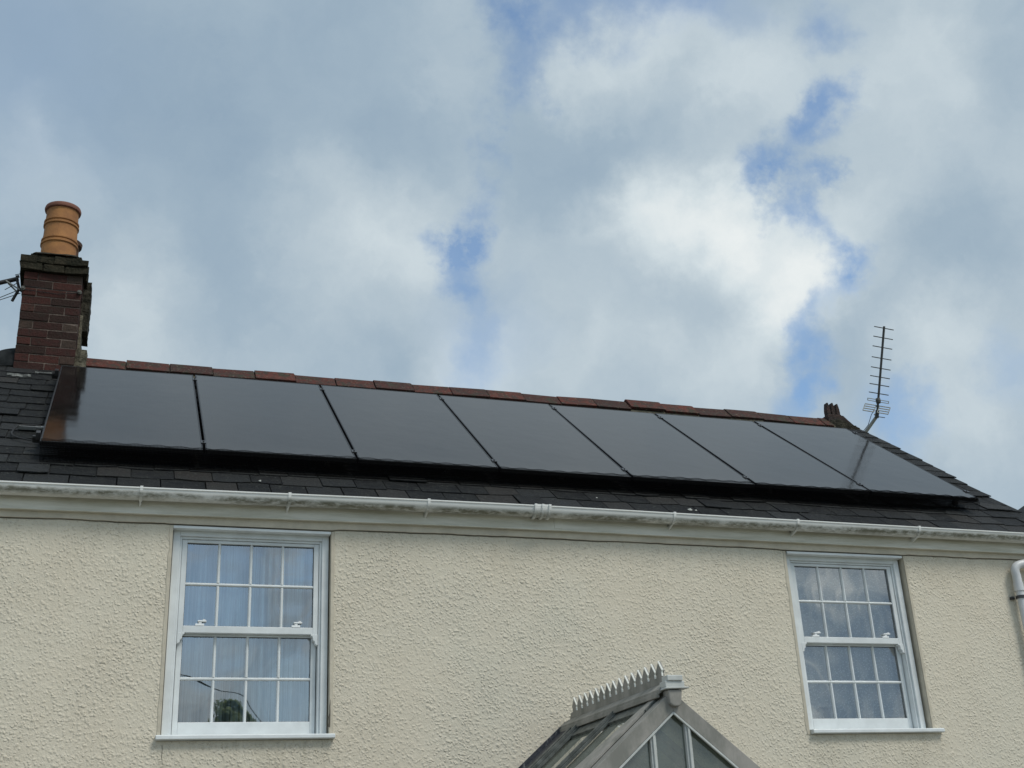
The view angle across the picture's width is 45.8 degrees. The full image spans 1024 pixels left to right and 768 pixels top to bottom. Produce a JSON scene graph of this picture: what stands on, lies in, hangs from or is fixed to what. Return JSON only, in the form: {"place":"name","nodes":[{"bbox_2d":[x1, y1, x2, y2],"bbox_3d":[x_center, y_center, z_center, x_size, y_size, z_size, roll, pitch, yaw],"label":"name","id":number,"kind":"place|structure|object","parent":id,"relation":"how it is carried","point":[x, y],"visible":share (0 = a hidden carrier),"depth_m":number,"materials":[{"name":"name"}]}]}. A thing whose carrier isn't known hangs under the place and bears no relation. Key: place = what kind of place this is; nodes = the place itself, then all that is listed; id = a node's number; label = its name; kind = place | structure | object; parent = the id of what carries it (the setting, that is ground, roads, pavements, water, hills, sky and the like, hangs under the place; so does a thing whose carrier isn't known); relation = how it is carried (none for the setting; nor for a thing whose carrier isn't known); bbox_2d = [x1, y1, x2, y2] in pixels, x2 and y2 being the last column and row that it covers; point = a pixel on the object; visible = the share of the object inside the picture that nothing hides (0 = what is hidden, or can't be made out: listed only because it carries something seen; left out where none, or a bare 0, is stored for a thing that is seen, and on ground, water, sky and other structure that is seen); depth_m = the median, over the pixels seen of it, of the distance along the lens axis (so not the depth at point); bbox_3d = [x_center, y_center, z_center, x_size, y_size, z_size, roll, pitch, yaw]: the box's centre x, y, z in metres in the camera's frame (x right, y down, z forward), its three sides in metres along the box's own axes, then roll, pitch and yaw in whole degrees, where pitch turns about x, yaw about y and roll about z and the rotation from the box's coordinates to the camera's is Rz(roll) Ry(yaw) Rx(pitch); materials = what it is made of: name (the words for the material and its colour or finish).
{"place":"outdoors","nodes":[
{"label":"outdoors","id":0,"kind":"place"},
{"bbox_2d":[0,0,1023,509],"label":"sky","id":1,"kind":"structure","parent":0,"point":[710,204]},
{"label":"drive","id":2,"kind":"structure","parent":0,"visible":0},
{"bbox_2d":[518,661,759,767],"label":"porch","id":3,"kind":"object","parent":2,"relation":"on","point":[650,719],"visible":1,"depth_m":7.62,"materials":[{"name":"grey plastic"}]},
{"label":"ground","id":4,"kind":"structure","parent":0,"visible":0},
{"bbox_2d":[0,201,1023,767],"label":"house","id":5,"kind":"structure","parent":4,"relation":"on","point":[170,617],"depth_m":9.06,"materials":[{"name":"beige"}]},
{"bbox_2d":[0,274,21,301],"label":"tv aerial","id":6,"kind":"object","parent":5,"relation":"attached to","point":[10,280],"visible":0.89,"depth_m":11.39,"materials":[{"name":"black metal"}]},
{"bbox_2d":[11,424,40,440],"bbox_3d":[-3.619,0.358,9.103,0.243,0.238,0.343,18,-30,-40],"label":"cable","id":7,"kind":"object","parent":5,"relation":"on","point":[20,425],"visible":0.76,"depth_m":9.12,"materials":[{"name":"black plastic"}]},
{"bbox_2d":[17,426,43,429],"bbox_3d":[-3.673,0.337,9.281,0.215,0.049,0.068,5,-24,-18],"label":"roof bracket","id":8,"kind":"object","parent":5,"relation":"attached to","point":[30,427],"visible":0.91,"depth_m":9.25,"materials":[{"name":"metal"}]},
{"bbox_2d":[52,369,195,389],"bbox_3d":[-0.146,0.265,11.838,8.172,0.149,0.140,5,-24,-18],"label":"mounting rail","id":9,"kind":"object","parent":5,"relation":"attached to","point":[55,375],"visible":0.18,"depth_m":10.57,"materials":[{"name":"black metal"}]},
{"bbox_2d":[550,405,754,487],"bbox_3d":[1.244,0.554,11.285,1.163,0.063,2.270,5,13,-18],"label":"solar panel","id":10,"kind":"object","parent":9,"relation":"attached to","point":[640,443],"visible":0.9,"depth_m":11.12,"materials":[{"name":"black glass"}]},
{"bbox_2d":[754,421,977,501],"bbox_3d":[3.434,0.739,11.989,1.163,0.063,2.270,5,13,-18],"label":"solar panel","id":11,"kind":"object","parent":9,"relation":"attached to","point":[857,458],"visible":0.98,"depth_m":11.84,"materials":[{"name":"black glass"}]},
{"bbox_2d":[155,525,334,740],"bbox_3d":[-1.845,1.724,8.489,1.180,1.550,0.296,5,-24,-18],"label":"window","id":12,"kind":"structure","parent":5,"relation":"in","point":[247,637],"depth_m":8.54,"materials":[{"name":"glass"}]},
{"bbox_2d":[32,430,958,504],"bbox_3d":[0.385,0.736,10.065,8.172,0.149,0.139,5,-24,-18],"label":"mounting rail","id":13,"kind":"object","parent":5,"relation":"attached to","point":[36,438],"visible":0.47,"depth_m":9.17,"materials":[{"name":"black metal"}]},
{"bbox_2d":[40,365,205,453],"bbox_3d":[-3.134,0.180,9.872,1.163,0.063,2.270,4,13,-18],"label":"solar panel","id":14,"kind":"object","parent":13,"relation":"attached to","point":[113,406],"visible":1,"depth_m":9.68,"materials":[{"name":"black glass"}]},
{"bbox_2d":[195,375,356,462],"bbox_3d":[-2.040,0.266,10.229,1.163,0.063,2.270,5,13,-18],"label":"solar panel","id":15,"kind":"object","parent":13,"relation":"attached to","point":[256,416],"visible":0.91,"depth_m":10.04,"materials":[{"name":"black glass"}]},
{"bbox_2d":[320,385,498,471],"bbox_3d":[-0.945,0.360,10.581,1.163,0.063,2.270,5,13,-18],"label":"solar panel","id":16,"kind":"object","parent":13,"relation":"attached to","point":[388,425],"visible":0.94,"depth_m":10.40,"materials":[{"name":"black glass"}]},
{"bbox_2d":[439,395,630,480],"bbox_3d":[0.150,0.457,10.932,1.163,0.065,2.270,5,13,-18],"label":"solar panel","id":17,"kind":"object","parent":13,"relation":"attached to","point":[523,435],"visible":0.94,"depth_m":10.75,"materials":[{"name":"black glass"}]},
{"bbox_2d":[655,413,869,493],"bbox_3d":[2.339,0.645,11.638,1.163,0.065,2.270,5,13,-18],"label":"solar panel","id":18,"kind":"object","parent":13,"relation":"attached to","point":[754,452],"visible":0.91,"depth_m":11.47,"materials":[{"name":"black glass"}]},
{"bbox_2d":[39,438,979,511],"bbox_3d":[0.453,0.778,9.860,8.042,0.187,0.052,5,-24,-18],"label":"bird mesh","id":19,"kind":"object","parent":5,"relation":"on","point":[724,491],"visible":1,"depth_m":9.62,"materials":[{"name":"black metal"}]},
{"bbox_2d":[817,707,829,717],"bbox_3d":[2.500,2.637,9.731,0.112,0.085,0.051,5,-24,-18],"label":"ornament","id":20,"kind":"object","parent":5,"relation":"attached to","point":[826,712],"visible":1,"depth_m":9.73,"materials":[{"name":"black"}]},
{"bbox_2d":[785,551,944,733],"bbox_3d":[2.837,2.115,9.995,1.213,1.550,0.295,5,-24,-18],"label":"window","id":21,"kind":"structure","parent":5,"relation":"in","point":[857,661],"depth_m":10.05,"materials":[{"name":"glass"}]},
{"bbox_2d":[863,326,892,431],"bbox_3d":[4.206,-0.010,14.067,0.653,1.238,0.344,-22,-29,38],"label":"tv aerial","id":22,"kind":"object","parent":5,"relation":"attached to","point":[877,406],"visible":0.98,"depth_m":14.01,"materials":[{"name":"metal"}]}
]}

